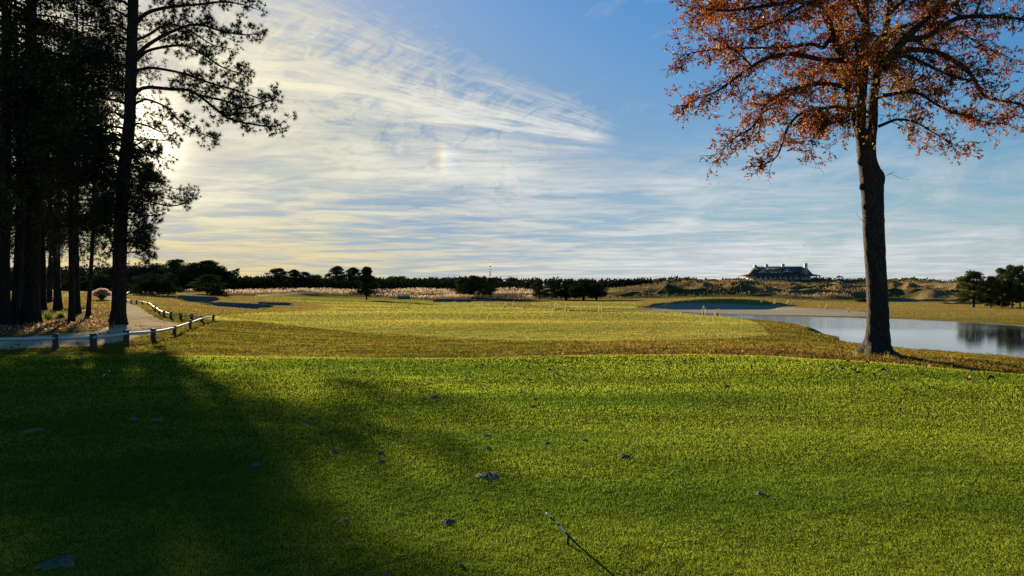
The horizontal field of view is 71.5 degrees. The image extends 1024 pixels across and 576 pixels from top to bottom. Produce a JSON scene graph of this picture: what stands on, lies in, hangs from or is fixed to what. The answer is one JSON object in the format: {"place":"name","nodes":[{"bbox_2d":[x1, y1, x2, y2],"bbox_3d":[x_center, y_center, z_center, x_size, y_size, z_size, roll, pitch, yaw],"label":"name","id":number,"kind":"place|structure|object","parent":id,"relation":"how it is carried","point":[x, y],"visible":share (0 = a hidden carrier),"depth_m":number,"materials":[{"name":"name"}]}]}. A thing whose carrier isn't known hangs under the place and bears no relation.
{"place":"outdoors","nodes":[
{"label":"outdoors","id":0,"kind":"place"},
{"bbox_2d":[92,288,111,299],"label":"ornamental grass","id":1,"kind":"object","parent":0,"point":[101,293],"depth_m":94.42,"materials":[{"name":"plant"}]},
{"bbox_2d":[0,291,325,348],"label":"sandy path","id":2,"kind":"structure","parent":0,"point":[136,315],"depth_m":30.71,"materials":[{"name":"beige sand"}]},
{"bbox_2d":[204,294,768,340],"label":"fairway","id":3,"kind":"structure","parent":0,"point":[371,299],"depth_m":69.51,"materials":[{"name":"green plant"}]},
{"bbox_2d":[356,266,379,299],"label":"evergreen tree","id":4,"kind":"object","parent":3,"relation":"on","point":[366,278],"visible":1,"depth_m":184.79,"materials":[{"name":"green plant"}]},
{"bbox_2d":[566,279,599,300],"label":"oak tree","id":5,"kind":"object","parent":3,"relation":"on","point":[583,288],"visible":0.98,"depth_m":183.93,"materials":[{"name":"green plant"}]},
{"bbox_2d":[0,353,1023,575],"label":"tee lawn","id":6,"kind":"structure","parent":0,"point":[905,450],"depth_m":6.68,"materials":[{"name":"green plant"}]},
{"bbox_2d":[22,428,42,432],"bbox_3d":[-5.640,1.675,8.381,0.236,0.061,0.222,0,0,-40],"label":"sand cast","id":7,"kind":"object","parent":6,"relation":"on","point":[33,430],"visible":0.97,"depth_m":8.36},
{"bbox_2d":[34,554,75,570],"bbox_3d":[-2.731,1.654,4.315,0.255,0.061,0.279,0,0,0],"label":"sand cast","id":8,"kind":"object","parent":6,"relation":"on","point":[65,560],"visible":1,"depth_m":4.27,"materials":[{"name":"grey sand"}]},
{"bbox_2d":[152,417,163,421],"bbox_3d":[-4.536,1.680,9.133,0.186,0.065,0.239,0,0,0],"label":"sand cast","id":9,"kind":"object","parent":6,"relation":"on","point":[159,419],"visible":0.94,"depth_m":9.07,"materials":[{"name":"grey sand"}]},
{"bbox_2d":[340,519,349,522],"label":"sand cast","id":10,"kind":"object","parent":6,"relation":"on","point":[344,520],"visible":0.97,"depth_m":5.07,"materials":[{"name":"grey sand"}]},
{"bbox_2d":[428,395,439,398],"bbox_3d":[-1.232,1.698,11.116,0.258,0.068,0.258,0,0,0],"label":"sand cast","id":11,"kind":"object","parent":6,"relation":"on","point":[432,396],"visible":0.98,"depth_m":11.12,"materials":[{"name":"grey sand"}]},
{"bbox_2d":[440,518,455,525],"bbox_3d":[-0.469,1.664,5.063,0.121,0.048,0.174,0,0,23],"label":"sand cast","id":12,"kind":"object","parent":6,"relation":"on","point":[446,521],"visible":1,"depth_m":5.05,"materials":[{"name":"grey sand"}]},
{"bbox_2d":[475,471,497,480],"bbox_3d":[-0.190,1.649,6.265,0.248,0.060,0.308,0,0,-35],"label":"sand cast","id":13,"kind":"object","parent":6,"relation":"on","point":[490,475],"visible":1,"depth_m":6.24,"materials":[{"name":"grey sand"}]},
{"bbox_2d":[546,513,577,545],"bbox_3d":[0.325,1.571,4.593,0.215,0.234,0.016,0,0,6],"label":"tee stick","id":14,"kind":"object","parent":6,"relation":"on","point":[560,527],"visible":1,"depth_m":4.59,"materials":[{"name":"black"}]},
{"bbox_2d":[618,453,630,458],"bbox_3d":[1.082,1.653,7.001,0.181,0.052,0.156,0,0,-45],"label":"sand cast","id":15,"kind":"object","parent":6,"relation":"on","point":[622,455],"visible":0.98,"depth_m":6.98,"materials":[{"name":"grey sand"}]},
{"bbox_2d":[755,491,765,495],"bbox_3d":[1.993,1.657,5.739,0.091,0.045,0.128,0,0,0],"label":"sand cast","id":16,"kind":"object","parent":6,"relation":"on","point":[759,493],"visible":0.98,"depth_m":5.71,"materials":[{"name":"grey sand"}]},
{"bbox_2d":[0,289,1023,373],"bbox_3d":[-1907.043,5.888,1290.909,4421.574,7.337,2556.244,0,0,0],"label":"rough ground","id":17,"kind":"structure","parent":0,"point":[695,300],"depth_m":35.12,"materials":[{"name":"green plant"}]},
{"bbox_2d":[0,173,37,229],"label":"dark tree","id":18,"kind":"object","parent":17,"relation":"on","point":[10,190],"visible":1,"depth_m":29.70,"materials":[{"name":"green plant"}]},
{"bbox_2d":[0,3,52,266],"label":"dark tree","id":19,"kind":"object","parent":17,"relation":"on","point":[15,206],"visible":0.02,"depth_m":53.56,"materials":[{"name":"green plant"}]},
{"bbox_2d":[11,118,84,301],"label":"dark tree","id":20,"kind":"object","parent":17,"relation":"on","point":[22,253],"visible":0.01,"depth_m":83.37,"materials":[{"name":"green plant"}]},
{"bbox_2d":[42,310,54,319],"bbox_3d":[-29.964,1.702,45.779,1.198,0.730,1.163,0,0,0],"label":"grass tuft","id":21,"kind":"object","parent":17,"relation":"on","point":[49,316],"visible":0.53,"depth_m":45.75,"materials":[{"name":"green plant"}]},
{"bbox_2d":[0,0,108,239],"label":"dark tree","id":22,"kind":"object","parent":17,"relation":"on","point":[6,64],"visible":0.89,"depth_m":33.86,"materials":[{"name":"green plant"}]},
{"bbox_2d":[10,83,99,310],"bbox_3d":[-37.500,-8.501,56.857,11.396,20.986,9.847,0,0,34],"label":"dark tree","id":23,"kind":"object","parent":17,"relation":"on","point":[43,283],"visible":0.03,"depth_m":56.72,"materials":[{"name":"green plant"}]},
{"bbox_2d":[11,125,105,301],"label":"pine tree","id":24,"kind":"object","parent":17,"relation":"on","point":[49,295],"visible":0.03,"depth_m":88.30,"materials":[{"name":"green plant"}]},
{"bbox_2d":[0,0,118,324],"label":"dark tree","id":25,"kind":"object","parent":17,"relation":"on","point":[16,280],"visible":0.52,"depth_m":35.88,"materials":[{"name":"green plant"}]},
{"bbox_2d":[54,310,67,317],"bbox_3d":[-29.880,1.728,46.941,0.898,0.560,0.955,0,0,28],"label":"grass tuft","id":26,"kind":"object","parent":17,"relation":"on","point":[61,314],"visible":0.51,"depth_m":46.92,"materials":[{"name":"green plant"}]},
{"bbox_2d":[0,0,124,325],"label":"dark tree","id":27,"kind":"object","parent":17,"relation":"on","point":[6,133],"visible":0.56,"depth_m":35.12,"materials":[{"name":"green plant"}]},
{"bbox_2d":[0,304,127,335],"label":"grove leaf litter","id":28,"kind":"object","parent":17,"relation":"on","point":[28,326],"visible":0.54,"depth_m":33.46,"materials":[{"name":"brown plant"}]},
{"bbox_2d":[11,16,133,310],"bbox_3d":[-36.113,-10.192,57.577,10.822,24.326,11.783,0,0,20],"label":"dark tree","id":29,"kind":"object","parent":17,"relation":"on","point":[57,300],"visible":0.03,"depth_m":56.78,"materials":[{"name":"green plant"}]},
{"bbox_2d":[61,276,98,290],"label":"broadleaf tree","id":30,"kind":"object","parent":17,"relation":"on","point":[65,283],"visible":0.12,"depth_m":267.49,"materials":[{"name":"green plant"}]},
{"bbox_2d":[0,0,159,324],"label":"dark tree","id":31,"kind":"object","parent":17,"relation":"on","point":[30,307],"visible":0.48,"depth_m":36.36,"materials":[{"name":"green plant"}]},
{"bbox_2d":[0,0,177,322],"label":"pine tree","id":32,"kind":"object","parent":17,"relation":"on","point":[70,212],"visible":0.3,"depth_m":39.85,"materials":[{"name":"green plant"}]},
{"bbox_2d":[10,0,169,313],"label":"pine tree","id":33,"kind":"object","parent":17,"relation":"on","point":[78,309],"visible":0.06,"depth_m":51.41,"materials":[{"name":"green plant"}]},
{"bbox_2d":[80,274,111,288],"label":"broadleaf tree","id":34,"kind":"object","parent":17,"relation":"on","point":[100,281],"visible":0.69,"depth_m":256.48,"materials":[{"name":"green plant"}]},
{"bbox_2d":[11,19,201,316],"bbox_3d":[-27.695,-8.143,48.279,12.192,20.415,12.457,0,0,40],"label":"pine tree","id":35,"kind":"object","parent":17,"relation":"on","point":[91,251],"visible":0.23,"depth_m":47.57,"materials":[{"name":"green plant"}]},
{"bbox_2d":[0,314,214,347],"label":"rail fence","id":36,"kind":"object","parent":17,"relation":"on","point":[55,338],"visible":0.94,"depth_m":21.77,"materials":[{"name":"grey wood"}]},
{"bbox_2d":[99,267,140,288],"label":"broadleaf tree","id":37,"kind":"object","parent":17,"relation":"on","point":[129,274],"visible":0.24,"depth_m":282.97,"materials":[{"name":"green plant"}]},
{"bbox_2d":[127,265,156,287],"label":"broadleaf tree","id":38,"kind":"object","parent":17,"relation":"on","point":[140,270],"visible":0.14,"depth_m":299.63,"materials":[{"name":"green plant"}]},
{"bbox_2d":[126,271,185,294],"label":"bush","id":39,"kind":"object","parent":17,"relation":"on","point":[157,286],"visible":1,"depth_m":162.60,"materials":[{"name":"green plant"}]},
{"bbox_2d":[150,263,169,275],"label":"broadleaf tree","id":40,"kind":"object","parent":17,"relation":"on","point":[156,265],"visible":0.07,"depth_m":309.16,"materials":[{"name":"green plant"}]},
{"bbox_2d":[29,0,298,324],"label":"pine tree","id":41,"kind":"object","parent":17,"relation":"on","point":[120,205],"visible":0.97,"depth_m":36.62,"materials":[{"name":"green plant"}]},
{"bbox_2d":[127,300,202,320],"bbox_3d":[-34.690,1.866,67.623,1.987,1.405,50.226,0,0,-32],"label":"rail fence","id":42,"kind":"object","parent":17,"relation":"on","point":[180,315],"visible":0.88,"depth_m":47.81,"materials":[{"name":"grey wood"}]},
{"bbox_2d":[156,259,186,287],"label":"pine tree","id":43,"kind":"object","parent":17,"relation":"on","point":[174,264],"visible":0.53,"depth_m":298.06,"materials":[{"name":"green plant"}]},
{"bbox_2d":[171,262,212,290],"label":"broadleaf tree","id":44,"kind":"object","parent":17,"relation":"on","point":[190,274],"visible":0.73,"depth_m":294.42,"materials":[{"name":"green plant"}]},
{"bbox_2d":[186,260,225,277],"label":"pine tree","id":45,"kind":"object","parent":17,"relation":"on","point":[207,265],"visible":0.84,"depth_m":297.75,"materials":[{"name":"green plant"}]},
{"bbox_2d":[185,275,227,293],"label":"pine tree","id":46,"kind":"object","parent":17,"relation":"on","point":[207,281],"visible":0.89,"depth_m":204.21,"materials":[{"name":"green plant"}]},
{"bbox_2d":[206,282,226,295],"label":"bush","id":47,"kind":"object","parent":17,"relation":"on","point":[215,290],"visible":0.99,"depth_m":187.20,"materials":[{"name":"green plant"}]},
{"bbox_2d":[212,269,231,280],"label":"pine tree","id":48,"kind":"object","parent":17,"relation":"on","point":[224,273],"visible":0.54,"depth_m":303.51,"materials":[{"name":"green plant"}]},
{"bbox_2d":[230,268,239,275],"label":"pine tree","id":49,"kind":"object","parent":17,"relation":"on","point":[235,271],"visible":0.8,"depth_m":328.96,"materials":[{"name":"green plant"}]},
{"bbox_2d":[251,275,274,288],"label":"bush","id":50,"kind":"object","parent":17,"relation":"on","point":[256,276],"visible":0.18,"depth_m":313.29,"materials":[{"name":"green plant"}]},
{"bbox_2d":[10,263,518,290],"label":"tree line","id":51,"kind":"object","parent":17,"relation":"on","point":[233,281],"visible":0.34,"depth_m":305.68,"materials":[{"name":"green plant"}]},
{"bbox_2d":[307,274,323,286],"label":"broadleaf tree","id":52,"kind":"object","parent":17,"relation":"on","point":[316,275],"visible":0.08,"depth_m":328.89,"materials":[{"name":"green plant"}]},
{"bbox_2d":[386,275,408,286],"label":"broadleaf tree","id":53,"kind":"object","parent":17,"relation":"on","point":[398,279],"visible":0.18,"depth_m":329.26,"materials":[{"name":"green plant"}]},
{"bbox_2d":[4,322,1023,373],"bbox_3d":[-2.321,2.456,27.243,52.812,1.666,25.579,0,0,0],"label":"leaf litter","id":54,"kind":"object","parent":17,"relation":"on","point":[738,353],"visible":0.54,"depth_m":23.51,"materials":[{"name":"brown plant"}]},
{"bbox_2d":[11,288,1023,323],"bbox_3d":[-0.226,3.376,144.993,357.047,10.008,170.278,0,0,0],"label":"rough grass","id":55,"kind":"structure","parent":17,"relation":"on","point":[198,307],"depth_m":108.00,"materials":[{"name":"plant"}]},
{"bbox_2d":[61,275,1003,288],"bbox_3d":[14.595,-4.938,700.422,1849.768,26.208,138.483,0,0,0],"label":"wood","id":56,"kind":"object","parent":17,"relation":"on","point":[607,283],"visible":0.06,"depth_m":661.14,"materials":[{"name":"green plant"}]},
{"bbox_2d":[660,0,1023,358],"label":"autumn tree","id":57,"kind":"object","parent":17,"relation":"on","point":[878,56],"visible":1,"depth_m":25.42,"materials":[{"name":"orange plant"}]},
{"bbox_2d":[856,298,866,301],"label":"bush","id":58,"kind":"object","parent":17,"relation":"on","point":[862,300],"visible":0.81,"depth_m":179.62,"materials":[{"name":"plant"}]},
{"bbox_2d":[954,270,999,306],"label":"pine tree","id":59,"kind":"object","parent":17,"relation":"on","point":[970,276],"visible":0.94,"depth_m":134.34,"materials":[{"name":"green plant"}]},
{"bbox_2d":[979,276,1002,307],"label":"pine tree","id":60,"kind":"object","parent":17,"relation":"on","point":[992,280],"visible":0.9,"depth_m":133.00,"materials":[{"name":"green plant"}]},
{"bbox_2d":[987,267,1011,307],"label":"pine tree","id":61,"kind":"object","parent":17,"relation":"on","point":[1000,271],"visible":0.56,"depth_m":133.69,"materials":[{"name":"green plant"}]},
{"bbox_2d":[984,297,1014,306],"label":"bush","id":62,"kind":"object","parent":17,"relation":"on","point":[998,303],"visible":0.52,"depth_m":137.50,"materials":[{"name":"green plant"}]},
{"bbox_2d":[1001,264,1023,307],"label":"pine tree","id":63,"kind":"object","parent":17,"relation":"on","point":[1012,292],"visible":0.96,"depth_m":131.41,"materials":[{"name":"green plant"}]},
{"bbox_2d":[1010,265,1023,307],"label":"pine tree","id":64,"kind":"object","parent":17,"relation":"on","point":[1020,267],"visible":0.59,"depth_m":131.93,"materials":[{"name":"green plant"}]},
{"bbox_2d":[0,0,1023,288],"label":"sky","id":65,"kind":"structure","parent":0,"point":[524,139],"materials":[{"name":"blue"}]},
{"bbox_2d":[141,283,979,315],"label":"sand beach","id":66,"kind":"structure","parent":0,"point":[752,309],"depth_m":129.33,"materials":[{"name":"beige sand"}]},
{"bbox_2d":[224,278,1022,302],"bbox_3d":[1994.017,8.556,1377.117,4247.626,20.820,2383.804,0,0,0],"label":"dune hills","id":67,"kind":"structure","parent":0,"point":[911,291],"depth_m":235.37,"materials":[{"name":"plant"}]},
{"bbox_2d":[264,268,291,290],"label":"pine tree","id":68,"kind":"object","parent":67,"relation":"on","point":[280,274],"visible":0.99,"depth_m":298.13,"materials":[{"name":"green plant"}]},
{"bbox_2d":[288,269,304,284],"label":"pine tree","id":69,"kind":"object","parent":67,"relation":"on","point":[296,273],"visible":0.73,"depth_m":311.07,"materials":[{"name":"green plant"}]},
{"bbox_2d":[300,272,311,281],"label":"pine tree","id":70,"kind":"object","parent":67,"relation":"on","point":[306,274],"visible":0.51,"depth_m":317.56,"materials":[{"name":"green plant"}]},
{"bbox_2d":[324,265,347,288],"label":"pine tree","id":71,"kind":"object","parent":67,"relation":"on","point":[337,271],"visible":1,"depth_m":278.53,"materials":[{"name":"green plant"}]},
{"bbox_2d":[344,267,360,289],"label":"pine tree","id":72,"kind":"object","parent":67,"relation":"on","point":[351,276],"visible":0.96,"depth_m":289.39,"materials":[{"name":"green plant"}]},
{"bbox_2d":[455,276,471,296],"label":"pine tree","id":73,"kind":"object","parent":67,"relation":"on","point":[459,282],"visible":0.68,"depth_m":210.45,"materials":[{"name":"green plant"}]},
{"bbox_2d":[460,275,480,296],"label":"pine tree","id":74,"kind":"object","parent":67,"relation":"on","point":[472,280],"visible":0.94,"depth_m":208.06,"materials":[{"name":"green plant"}]},
{"bbox_2d":[475,278,490,297],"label":"pine tree","id":75,"kind":"object","parent":67,"relation":"on","point":[481,287],"visible":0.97,"depth_m":206.52,"materials":[{"name":"green plant"}]},
{"bbox_2d":[481,277,498,297],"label":"pine tree","id":76,"kind":"object","parent":67,"relation":"on","point":[489,281],"visible":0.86,"depth_m":207.66,"materials":[{"name":"green plant"}]},
{"bbox_2d":[530,279,548,298],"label":"pine tree","id":77,"kind":"object","parent":67,"relation":"on","point":[539,287],"visible":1,"depth_m":199.10,"materials":[{"name":"green plant"}]},
{"bbox_2d":[544,280,557,298],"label":"pine tree","id":78,"kind":"object","parent":67,"relation":"on","point":[551,284],"visible":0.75,"depth_m":201.23,"materials":[{"name":"green plant"}]},
{"bbox_2d":[550,284,575,299],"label":"oak tree","id":79,"kind":"object","parent":67,"relation":"on","point":[561,293],"visible":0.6,"depth_m":190.35,"materials":[{"name":"green plant"}]},
{"bbox_2d":[589,282,609,299],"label":"oak tree","id":80,"kind":"object","parent":67,"relation":"on","point":[602,292],"visible":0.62,"depth_m":186.38,"materials":[{"name":"green plant"}]},
{"bbox_2d":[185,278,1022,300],"bbox_3d":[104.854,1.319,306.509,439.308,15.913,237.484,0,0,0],"label":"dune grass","id":81,"kind":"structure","parent":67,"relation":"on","point":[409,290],"depth_m":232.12,"materials":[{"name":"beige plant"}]},
{"bbox_2d":[736,263,820,279],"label":"clubhouse","id":82,"kind":"structure","parent":67,"relation":"on","point":[767,272],"depth_m":427.54,"materials":[{"name":"grey"}]},
{"bbox_2d":[682,312,1023,349],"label":"pond shore","id":83,"kind":"structure","parent":0,"point":[859,317],"depth_m":84.82,"materials":[{"name":"brown soil"}]},
{"bbox_2d":[691,314,1023,357],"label":"pond water","id":84,"kind":"structure","parent":0,"point":[980,338],"depth_m":56.20,"materials":[{"name":"blue liquid"}]}
]}

